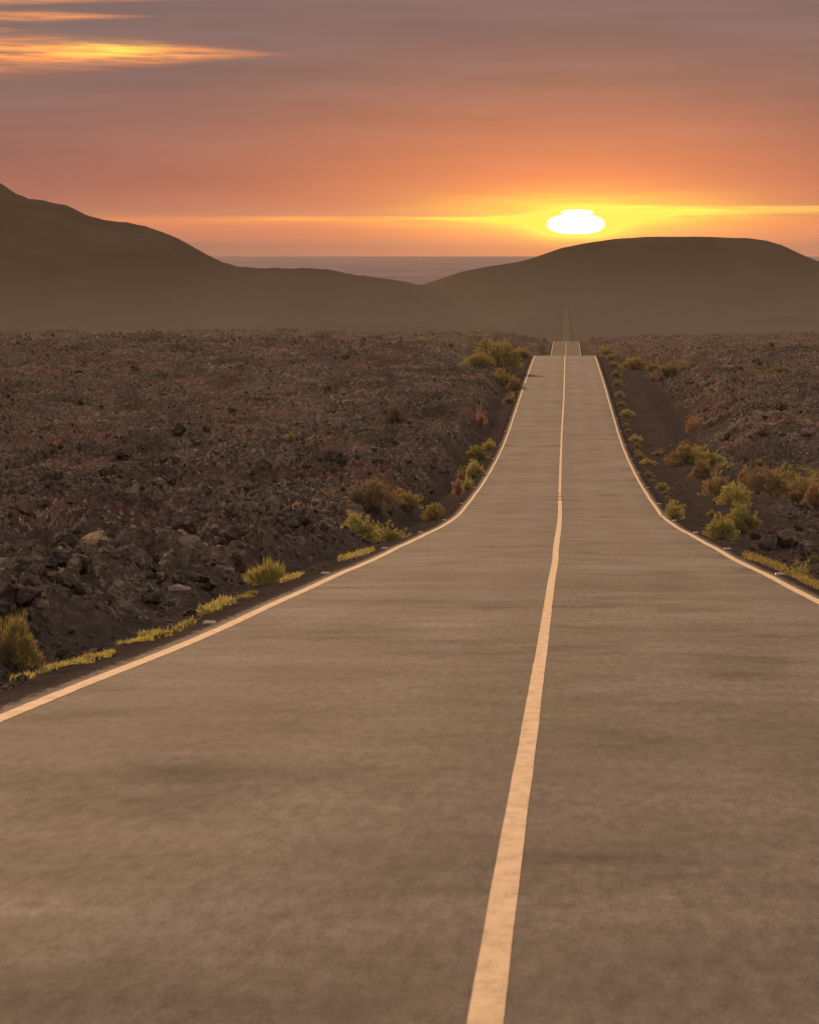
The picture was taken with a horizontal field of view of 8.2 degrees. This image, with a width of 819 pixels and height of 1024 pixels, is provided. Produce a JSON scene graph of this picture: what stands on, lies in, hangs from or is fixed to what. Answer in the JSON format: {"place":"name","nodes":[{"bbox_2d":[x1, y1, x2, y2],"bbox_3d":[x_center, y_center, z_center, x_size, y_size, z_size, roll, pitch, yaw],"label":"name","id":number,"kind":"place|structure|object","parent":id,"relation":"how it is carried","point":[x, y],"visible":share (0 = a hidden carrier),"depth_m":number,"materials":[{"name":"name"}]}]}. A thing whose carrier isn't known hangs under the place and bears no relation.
{"place":"outdoors","nodes":[
{"label":"outdoors","id":0,"kind":"place"},
{"bbox_2d":[0,341,818,1023],"bbox_3d":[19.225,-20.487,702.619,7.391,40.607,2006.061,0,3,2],"label":"road","id":1,"kind":"structure","parent":0,"point":[290,811],"depth_m":27.14,"materials":[{"name":"grey asphalt"}]},
{"bbox_2d":[202,621,216,623],"bbox_3d":[-2.094,1.156,59.613,0.150,0.033,0.110,0,0,2],"label":"road stud","id":2,"kind":"object","parent":1,"relation":"on","point":[209,622],"visible":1,"depth_m":59.57,"materials":[{"name":"white plastic"}]},
{"bbox_2d":[0,342,553,721],"bbox_3d":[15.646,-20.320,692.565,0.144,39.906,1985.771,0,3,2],"label":"edge line","id":3,"kind":"object","parent":1,"relation":"on","point":[39,702],"visible":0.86,"depth_m":53.85,"materials":[{"name":"paint"}]},
{"bbox_2d":[467,356,564,1023],"bbox_3d":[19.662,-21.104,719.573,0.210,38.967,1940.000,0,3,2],"label":"line","id":4,"kind":"object","parent":1,"relation":"on","point":[488,997],"visible":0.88,"depth_m":21.96,"materials":[{"name":"paint"}]},
{"bbox_2d":[579,345,818,603],"bbox_3d":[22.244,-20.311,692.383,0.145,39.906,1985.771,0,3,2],"label":"edge line","id":5,"kind":"object","parent":1,"relation":"on","point":[798,591],"visible":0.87,"depth_m":118.88,"materials":[{"name":"paint"}]},
{"bbox_2d":[0,327,818,696],"bbox_3d":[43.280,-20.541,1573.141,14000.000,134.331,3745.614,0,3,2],"label":"ground","id":6,"kind":"structure","parent":0,"point":[438,361],"depth_m":321.04,"materials":[{"name":"brown soil"}]},
{"bbox_2d":[10,669,36,680],"bbox_3d":[-3.333,1.428,49.046,0.235,0.168,1.094,0,3,-2],"label":"creeping plant","id":7,"kind":"object","parent":6,"relation":"on","point":[30,675],"visible":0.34,"depth_m":48.94,"materials":[{"name":"yellow plant"}]},
{"bbox_2d":[0,608,47,669],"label":"shrub","id":8,"kind":"object","parent":6,"relation":"on","point":[17,647],"visible":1,"depth_m":52.13,"materials":[{"name":"green plant"}]},
{"bbox_2d":[15,586,42,604],"bbox_3d":[-4.203,0.916,62.738,0.322,0.208,0.414,-2,4,-37],"label":"lava boulder","id":9,"kind":"object","parent":6,"relation":"on","point":[26,594],"visible":1,"depth_m":62.61,"materials":[{"name":"brown stone"}]},
{"bbox_2d":[40,471,62,481],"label":"lava boulder","id":10,"kind":"object","parent":6,"relation":"on","point":[52,475],"visible":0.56,"depth_m":180.78,"materials":[{"name":"brown stone"}]},
{"bbox_2d":[36,647,115,673],"bbox_3d":[-3.062,1.378,52.593,0.406,0.249,4.402,0,3,4],"label":"creeping plant","id":11,"kind":"object","parent":6,"relation":"on","point":[86,659],"visible":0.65,"depth_m":52.24,"materials":[{"name":"yellow plant"}]},
{"bbox_2d":[79,530,109,545],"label":"lava boulder","id":12,"kind":"object","parent":6,"relation":"on","point":[93,538],"visible":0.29,"depth_m":84.70,"materials":[{"name":"beige stone"}]},
{"bbox_2d":[113,447,131,458],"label":"lava boulder","id":13,"kind":"object","parent":6,"relation":"on","point":[120,452],"visible":1,"depth_m":244.28,"materials":[{"name":"brown stone"}]},
{"bbox_2d":[113,544,152,571],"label":"lava boulder","id":14,"kind":"object","parent":6,"relation":"on","point":[136,554],"visible":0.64,"depth_m":79.98,"materials":[{"name":"stone"}]},
{"bbox_2d":[116,634,153,644],"bbox_3d":[-2.846,1.339,58.739,0.460,0.199,1.004,0,3,2],"label":"creeping plant","id":15,"kind":"object","parent":6,"relation":"on","point":[146,638],"visible":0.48,"depth_m":58.60,"materials":[{"name":"yellow plant"}]},
{"bbox_2d":[115,527,155,556],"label":"lava boulder","id":16,"kind":"object","parent":6,"relation":"on","point":[143,538],"visible":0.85,"depth_m":80.34,"materials":[{"name":"stone"}]},
{"bbox_2d":[147,477,167,488],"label":"lava boulder","id":17,"kind":"object","parent":6,"relation":"on","point":[159,481],"visible":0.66,"depth_m":167.22,"materials":[{"name":"stone"}]},
{"bbox_2d":[136,615,196,638],"bbox_3d":[-2.551,1.219,59.711,0.606,0.361,1.450,0,3,-8],"label":"creeping plant","id":18,"kind":"object","parent":6,"relation":"on","point":[167,633],"visible":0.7,"depth_m":59.47,"materials":[{"name":"yellow plant"}]},
{"bbox_2d":[168,584,190,593],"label":"pale rock","id":19,"kind":"object","parent":6,"relation":"on","point":[176,589],"visible":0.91,"depth_m":78.48,"materials":[{"name":"stone"}]},
{"bbox_2d":[170,511,200,534],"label":"lava boulder","id":20,"kind":"object","parent":6,"relation":"on","point":[187,522],"visible":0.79,"depth_m":103.94,"materials":[{"name":"stone"}]},
{"bbox_2d":[190,436,204,446],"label":"lava boulder","id":21,"kind":"object","parent":6,"relation":"on","point":[195,441],"visible":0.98,"depth_m":266.99,"materials":[{"name":"brown stone"}]},
{"bbox_2d":[196,595,236,615],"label":"creeping plant","id":22,"kind":"object","parent":6,"relation":"on","point":[217,604],"visible":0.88,"depth_m":72.14,"materials":[{"name":"yellow plant"}]},
{"bbox_2d":[233,589,257,598],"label":"creeping plant","id":23,"kind":"object","parent":6,"relation":"on","point":[249,594],"visible":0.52,"depth_m":79.83,"materials":[{"name":"yellow plant"}]},
{"bbox_2d":[254,458,271,468],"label":"lava boulder","id":24,"kind":"object","parent":6,"relation":"on","point":[260,462],"visible":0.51,"depth_m":215.05,"materials":[{"name":"brown stone"}]},
{"bbox_2d":[240,556,288,585],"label":"shrub","id":25,"kind":"object","parent":6,"relation":"on","point":[264,575],"visible":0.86,"depth_m":92.94,"materials":[{"name":"green plant"}]},
{"bbox_2d":[287,432,294,441],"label":"shrub","id":26,"kind":"object","parent":6,"relation":"on","point":[289,438],"visible":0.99,"depth_m":268.09,"materials":[{"name":"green plant"}]},
{"bbox_2d":[279,571,304,582],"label":"creeping plant","id":27,"kind":"object","parent":6,"relation":"on","point":[293,575],"visible":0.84,"depth_m":93.08,"materials":[{"name":"yellow plant"}]},
{"bbox_2d":[311,488,334,498],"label":"shrub","id":28,"kind":"object","parent":6,"relation":"on","point":[330,495],"visible":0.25,"depth_m":163.32,"materials":[{"name":"brown plant"}]},
{"bbox_2d":[325,449,342,461],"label":"lava boulder","id":29,"kind":"object","parent":6,"relation":"on","point":[333,455],"visible":1,"depth_m":215.77,"materials":[{"name":"brown stone"}]},
{"bbox_2d":[337,547,375,560],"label":"creeping plant","id":30,"kind":"object","parent":6,"relation":"on","point":[350,555],"visible":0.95,"depth_m":116.32,"materials":[{"name":"yellow plant"}]},
{"bbox_2d":[340,509,386,542],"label":"shrub","id":31,"kind":"object","parent":6,"relation":"on","point":[366,531],"visible":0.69,"depth_m":143.03,"materials":[{"name":"green plant"}]},
{"bbox_2d":[340,475,409,510],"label":"shrub","id":32,"kind":"object","parent":6,"relation":"on","point":[370,496],"visible":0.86,"depth_m":165.83,"materials":[{"name":"brown plant"}]},
{"bbox_2d":[372,519,410,541],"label":"shrub","id":33,"kind":"object","parent":6,"relation":"on","point":[392,535],"visible":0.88,"depth_m":145.24,"materials":[{"name":"green plant"}]},
{"bbox_2d":[379,404,408,425],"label":"shrub","id":34,"kind":"object","parent":6,"relation":"on","point":[396,418],"visible":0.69,"depth_m":318.60,"materials":[{"name":"brown plant"}]},
{"bbox_2d":[394,486,423,510],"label":"shrub","id":35,"kind":"object","parent":6,"relation":"on","point":[413,504],"visible":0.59,"depth_m":187.94,"materials":[{"name":"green plant"}]},
{"bbox_2d":[0,327,818,697],"bbox_3d":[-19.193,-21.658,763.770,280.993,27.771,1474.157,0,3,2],"label":"lava rubble","id":36,"kind":"object","parent":6,"relation":"on","point":[90,579],"visible":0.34,"depth_m":129.29,"materials":[{"name":"brown stone"}]},
{"bbox_2d":[420,502,444,520],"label":"shrub","id":37,"kind":"object","parent":6,"relation":"on","point":[429,516],"visible":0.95,"depth_m":183.22,"materials":[{"name":"green plant"}]},
{"bbox_2d":[452,473,464,494],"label":"shrub","id":38,"kind":"object","parent":6,"relation":"on","point":[457,487],"visible":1,"depth_m":225.99,"materials":[{"name":"orange plant"}]},
{"bbox_2d":[453,465,464,478],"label":"shrub","id":39,"kind":"object","parent":6,"relation":"on","point":[460,476],"visible":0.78,"depth_m":258.30,"materials":[{"name":"brown plant"}]},
{"bbox_2d":[461,477,473,489],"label":"shrub","id":40,"kind":"object","parent":6,"relation":"on","point":[465,485],"visible":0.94,"depth_m":231.95,"materials":[{"name":"green plant"}]},
{"bbox_2d":[465,458,485,478],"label":"shrub","id":41,"kind":"object","parent":6,"relation":"on","point":[471,472],"visible":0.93,"depth_m":255.32,"materials":[{"name":"green plant"}]},
{"bbox_2d":[458,351,494,366],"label":"shrub","id":42,"kind":"object","parent":6,"relation":"on","point":[483,360],"visible":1,"depth_m":495.04,"materials":[{"name":"green plant"}]},
{"bbox_2d":[465,443,492,461],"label":"shrub","id":43,"kind":"object","parent":6,"relation":"on","point":[476,453],"visible":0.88,"depth_m":291.82,"materials":[{"name":"green plant"}]},
{"bbox_2d":[475,404,487,426],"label":"shrub","id":44,"kind":"object","parent":6,"relation":"on","point":[481,420],"visible":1,"depth_m":348.72,"materials":[{"name":"orange plant"}]},
{"bbox_2d":[482,438,495,448],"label":"shrub","id":45,"kind":"object","parent":6,"relation":"on","point":[489,446],"visible":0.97,"depth_m":314.58,"materials":[{"name":"green plant"}]},
{"bbox_2d":[459,338,522,367],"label":"shrub","id":46,"kind":"object","parent":6,"relation":"on","point":[505,353],"visible":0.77,"depth_m":516.30,"materials":[{"name":"green plant"}]},
{"bbox_2d":[501,391,514,403],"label":"shrub","id":47,"kind":"object","parent":6,"relation":"on","point":[508,399],"visible":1,"depth_m":416.80,"materials":[{"name":"green plant"}]},
{"bbox_2d":[494,366,522,388],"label":"shrub","id":48,"kind":"object","parent":6,"relation":"on","point":[503,379],"visible":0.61,"depth_m":462.66,"materials":[{"name":"green plant"}]},
{"bbox_2d":[503,377,525,390],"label":"shrub","id":49,"kind":"object","parent":6,"relation":"on","point":[511,385],"visible":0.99,"depth_m":456.20,"materials":[{"name":"brown plant"}]},
{"bbox_2d":[516,347,532,358],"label":"shrub","id":50,"kind":"object","parent":6,"relation":"on","point":[523,354],"visible":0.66,"depth_m":620.11,"materials":[{"name":"green plant"}]},
{"bbox_2d":[599,344,613,354],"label":"shrub","id":51,"kind":"object","parent":6,"relation":"on","point":[606,351],"visible":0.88,"depth_m":1231.03,"materials":[{"name":"green plant"}]},
{"bbox_2d":[606,354,615,359],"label":"grass tuft","id":52,"kind":"object","parent":6,"relation":"on","point":[612,356],"visible":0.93,"depth_m":619.61,"materials":[{"name":"green plant"}]},
{"bbox_2d":[608,360,619,366],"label":"grass tuft","id":53,"kind":"object","parent":6,"relation":"on","point":[611,364],"visible":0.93,"depth_m":570.22,"materials":[{"name":"green plant"}]},
{"bbox_2d":[612,370,621,375],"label":"grass tuft","id":54,"kind":"object","parent":6,"relation":"on","point":[615,373],"visible":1,"depth_m":522.48,"materials":[{"name":"green plant"}]},
{"bbox_2d":[612,379,624,385],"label":"grass tuft","id":55,"kind":"object","parent":6,"relation":"on","point":[616,383],"visible":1,"depth_m":475.91,"materials":[{"name":"green plant"}]},
{"bbox_2d":[614,391,625,396],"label":"grass tuft","id":56,"kind":"object","parent":6,"relation":"on","point":[621,394],"visible":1,"depth_m":435.69,"materials":[{"name":"green plant"}]},
{"bbox_2d":[619,409,635,416],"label":"grass tuft","id":57,"kind":"object","parent":6,"relation":"on","point":[626,412],"visible":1,"depth_m":384.85,"materials":[{"name":"green plant"}]},
{"bbox_2d":[619,357,650,368],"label":"shrub","id":58,"kind":"object","parent":6,"relation":"on","point":[634,362],"visible":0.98,"depth_m":539.67,"materials":[{"name":"green plant"}]},
{"bbox_2d":[628,434,642,441],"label":"grass tuft","id":59,"kind":"object","parent":6,"relation":"on","point":[637,438],"visible":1,"depth_m":331.21,"materials":[{"name":"green plant"}]},
{"bbox_2d":[634,453,644,458],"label":"grass tuft","id":60,"kind":"object","parent":6,"relation":"on","point":[641,455],"visible":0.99,"depth_m":295.86,"materials":[{"name":"green plant"}]},
{"bbox_2d":[639,457,657,465],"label":"grass tuft","id":61,"kind":"object","parent":6,"relation":"on","point":[645,462],"visible":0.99,"depth_m":283.10,"materials":[{"name":"green plant"}]},
{"bbox_2d":[644,471,654,476],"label":"grass tuft","id":62,"kind":"object","parent":6,"relation":"on","point":[649,474],"visible":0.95,"depth_m":256.91,"materials":[{"name":"green plant"}]},
{"bbox_2d":[645,362,658,371],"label":"shrub","id":63,"kind":"object","parent":6,"relation":"on","point":[651,367],"visible":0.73,"depth_m":531.28,"materials":[{"name":"green plant"}]},
{"bbox_2d":[651,448,663,455],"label":"shrub","id":64,"kind":"object","parent":6,"relation":"on","point":[658,453],"visible":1,"depth_m":310.80,"materials":[{"name":"green plant"}]},
{"bbox_2d":[656,482,669,490],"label":"grass tuft","id":65,"kind":"object","parent":6,"relation":"on","point":[664,486],"visible":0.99,"depth_m":234.46,"materials":[{"name":"green plant"}]},
{"bbox_2d":[643,357,690,379],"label":"shrub","id":66,"kind":"object","parent":6,"relation":"on","point":[665,373],"visible":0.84,"depth_m":501.44,"materials":[{"name":"brown plant"}]},
{"bbox_2d":[660,499,685,519],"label":"shrub","id":67,"kind":"object","parent":6,"relation":"on","point":[676,512],"visible":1,"depth_m":178.48,"materials":[{"name":"green plant"}]},
{"bbox_2d":[663,442,708,464],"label":"shrub","id":68,"kind":"object","parent":6,"relation":"on","point":[685,454],"visible":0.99,"depth_m":289.04,"materials":[{"name":"green plant"}]},
{"bbox_2d":[678,439,694,446],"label":"shrub","id":69,"kind":"object","parent":6,"relation":"on","point":[686,442],"visible":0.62,"depth_m":330.90,"materials":[{"name":"brown plant"}]},
{"bbox_2d":[685,414,706,431],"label":"shrub","id":70,"kind":"object","parent":6,"relation":"on","point":[692,425],"visible":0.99,"depth_m":372.26,"materials":[{"name":"orange plant"}]},
{"bbox_2d":[685,456,716,479],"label":"shrub","id":71,"kind":"object","parent":6,"relation":"on","point":[703,471],"visible":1,"depth_m":261.41,"materials":[{"name":"brown plant"}]},
{"bbox_2d":[706,510,714,515],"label":"shrub","id":72,"kind":"object","parent":6,"relation":"on","point":[710,514],"visible":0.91,"depth_m":203.31,"materials":[{"name":"brown plant"}]},
{"bbox_2d":[690,443,734,468],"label":"shrub","id":73,"kind":"object","parent":6,"relation":"on","point":[713,461],"visible":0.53,"depth_m":292.84,"materials":[{"name":"green plant"}]},
{"bbox_2d":[696,470,741,495],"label":"shrub","id":74,"kind":"object","parent":6,"relation":"on","point":[719,483],"visible":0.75,"depth_m":224.59,"materials":[{"name":"brown plant"}]},
{"bbox_2d":[701,511,739,539],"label":"shrub","id":75,"kind":"object","parent":6,"relation":"on","point":[725,528],"visible":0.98,"depth_m":145.63,"materials":[{"name":"green plant"}]},
{"bbox_2d":[723,430,736,440],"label":"lava boulder","id":76,"kind":"object","parent":6,"relation":"on","point":[728,434],"visible":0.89,"depth_m":342.01,"materials":[{"name":"brown stone"}]},
{"bbox_2d":[712,481,753,507],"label":"shrub","id":77,"kind":"object","parent":6,"relation":"on","point":[732,496],"visible":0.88,"depth_m":211.30,"materials":[{"name":"green plant"}]},
{"bbox_2d":[737,464,748,482],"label":"shrub","id":78,"kind":"object","parent":6,"relation":"on","point":[741,474],"visible":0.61,"depth_m":295.51,"materials":[{"name":"orange plant"}]},
{"bbox_2d":[724,501,761,533],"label":"shrub","id":79,"kind":"object","parent":6,"relation":"on","point":[748,523],"visible":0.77,"depth_m":172.33,"materials":[{"name":"green plant"}]},
{"bbox_2d":[738,368,760,373],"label":"shrub","id":80,"kind":"object","parent":6,"relation":"on","point":[749,370],"visible":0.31,"depth_m":461.13,"materials":[{"name":"brown plant"}]},
{"bbox_2d":[745,415,754,421],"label":"lava boulder","id":81,"kind":"object","parent":6,"relation":"on","point":[748,418],"visible":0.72,"depth_m":354.47,"materials":[{"name":"brown stone"}]},
{"bbox_2d":[749,530,761,539],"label":"lava boulder","id":82,"kind":"object","parent":6,"relation":"on","point":[755,534],"visible":0.94,"depth_m":163.09,"materials":[{"name":"brown stone"}]},
{"bbox_2d":[746,459,765,466],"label":"shrub","id":83,"kind":"object","parent":6,"relation":"on","point":[757,462],"visible":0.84,"depth_m":308.99,"materials":[{"name":"brown plant"}]},
{"bbox_2d":[740,550,786,572],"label":"creeping plant","id":84,"kind":"object","parent":6,"relation":"on","point":[775,565],"visible":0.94,"depth_m":101.36,"materials":[{"name":"yellow plant"}]},
{"bbox_2d":[737,461,798,497],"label":"shrub","id":85,"kind":"object","parent":6,"relation":"on","point":[774,482],"visible":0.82,"depth_m":260.94,"materials":[{"name":"brown plant"}]},
{"bbox_2d":[759,534,777,550],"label":"lava boulder","id":86,"kind":"object","parent":6,"relation":"on","point":[768,542],"visible":0.95,"depth_m":141.27,"materials":[{"name":"stone"}]},
{"bbox_2d":[761,427,777,436],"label":"lava boulder","id":87,"kind":"object","parent":6,"relation":"on","point":[765,430],"visible":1,"depth_m":316.43,"materials":[{"name":"brown stone"}]},
{"bbox_2d":[767,525,783,534],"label":"lava boulder","id":88,"kind":"object","parent":6,"relation":"on","point":[774,529],"visible":0.48,"depth_m":163.56,"materials":[{"name":"brown stone"}]},
{"bbox_2d":[767,362,795,374],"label":"shrub","id":89,"kind":"object","parent":6,"relation":"on","point":[780,369],"visible":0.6,"depth_m":460.96,"materials":[{"name":"brown plant"}]},
{"bbox_2d":[760,463,807,491],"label":"shrub","id":90,"kind":"object","parent":6,"relation":"on","point":[782,473],"visible":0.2,"depth_m":296.41,"materials":[{"name":"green plant"}]},
{"bbox_2d":[776,529,804,547],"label":"lava boulder","id":91,"kind":"object","parent":6,"relation":"on","point":[787,538],"visible":0.93,"depth_m":141.50,"materials":[{"name":"grey stone"}]},
{"bbox_2d":[766,465,818,504],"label":"shrub","id":92,"kind":"object","parent":6,"relation":"on","point":[802,486],"visible":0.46,"depth_m":274.31,"materials":[{"name":"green plant"}]},
{"bbox_2d":[780,559,809,575],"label":"shrub","id":93,"kind":"object","parent":6,"relation":"on","point":[805,571],"visible":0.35,"depth_m":95.29,"materials":[{"name":"green plant"}]},
{"bbox_2d":[785,567,818,589],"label":"creeping plant","id":94,"kind":"object","parent":6,"relation":"on","point":[805,578],"visible":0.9,"depth_m":86.99,"materials":[{"name":"yellow plant"}]},
{"bbox_2d":[794,518,816,531],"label":"lava boulder","id":95,"kind":"object","parent":6,"relation":"on","point":[801,524],"visible":0.77,"depth_m":199.03,"materials":[{"name":"stone"}]},
{"bbox_2d":[796,539,818,558],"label":"lava boulder","id":96,"kind":"object","parent":6,"relation":"on","point":[805,548],"visible":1,"depth_m":124.27,"materials":[{"name":"grey stone"}]},
{"bbox_2d":[799,428,816,438],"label":"lava boulder","id":97,"kind":"object","parent":6,"relation":"on","point":[808,432],"visible":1,"depth_m":313.45,"materials":[{"name":"brown stone"}]},
{"bbox_2d":[801,478,818,506],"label":"shrub","id":98,"kind":"object","parent":6,"relation":"on","point":[812,497],"visible":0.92,"depth_m":261.48,"materials":[{"name":"orange plant"}]},
{"bbox_2d":[806,551,818,562],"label":"shrub","id":99,"kind":"object","parent":6,"relation":"on","point":[812,559],"visible":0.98,"depth_m":123.89,"materials":[{"name":"green plant"}]},
{"bbox_2d":[0,183,818,342],"bbox_3d":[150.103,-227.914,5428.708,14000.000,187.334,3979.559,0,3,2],"label":"hills","id":100,"kind":"structure","parent":0,"point":[63,267],"depth_m":4501.85,"materials":[{"name":"brown soil"}]},
{"bbox_2d":[0,0,818,255],"label":"sky","id":101,"kind":"structure","parent":0,"point":[217,127],"materials":[{"name":"orange"}]},
{"bbox_2d":[211,256,818,284],"bbox_3d":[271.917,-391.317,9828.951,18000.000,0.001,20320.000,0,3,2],"label":"sea","id":102,"kind":"structure","parent":0,"point":[420,270],"depth_m":15978.25,"materials":[{"name":"liquid"}]},
{"bbox_2d":[561,307,571,340],"bbox_3d":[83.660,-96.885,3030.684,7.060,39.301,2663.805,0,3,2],"label":"road","id":103,"kind":"structure","parent":0,"point":[566,333],"depth_m":3999.39,"materials":[{"name":"grey asphalt"}]}
]}

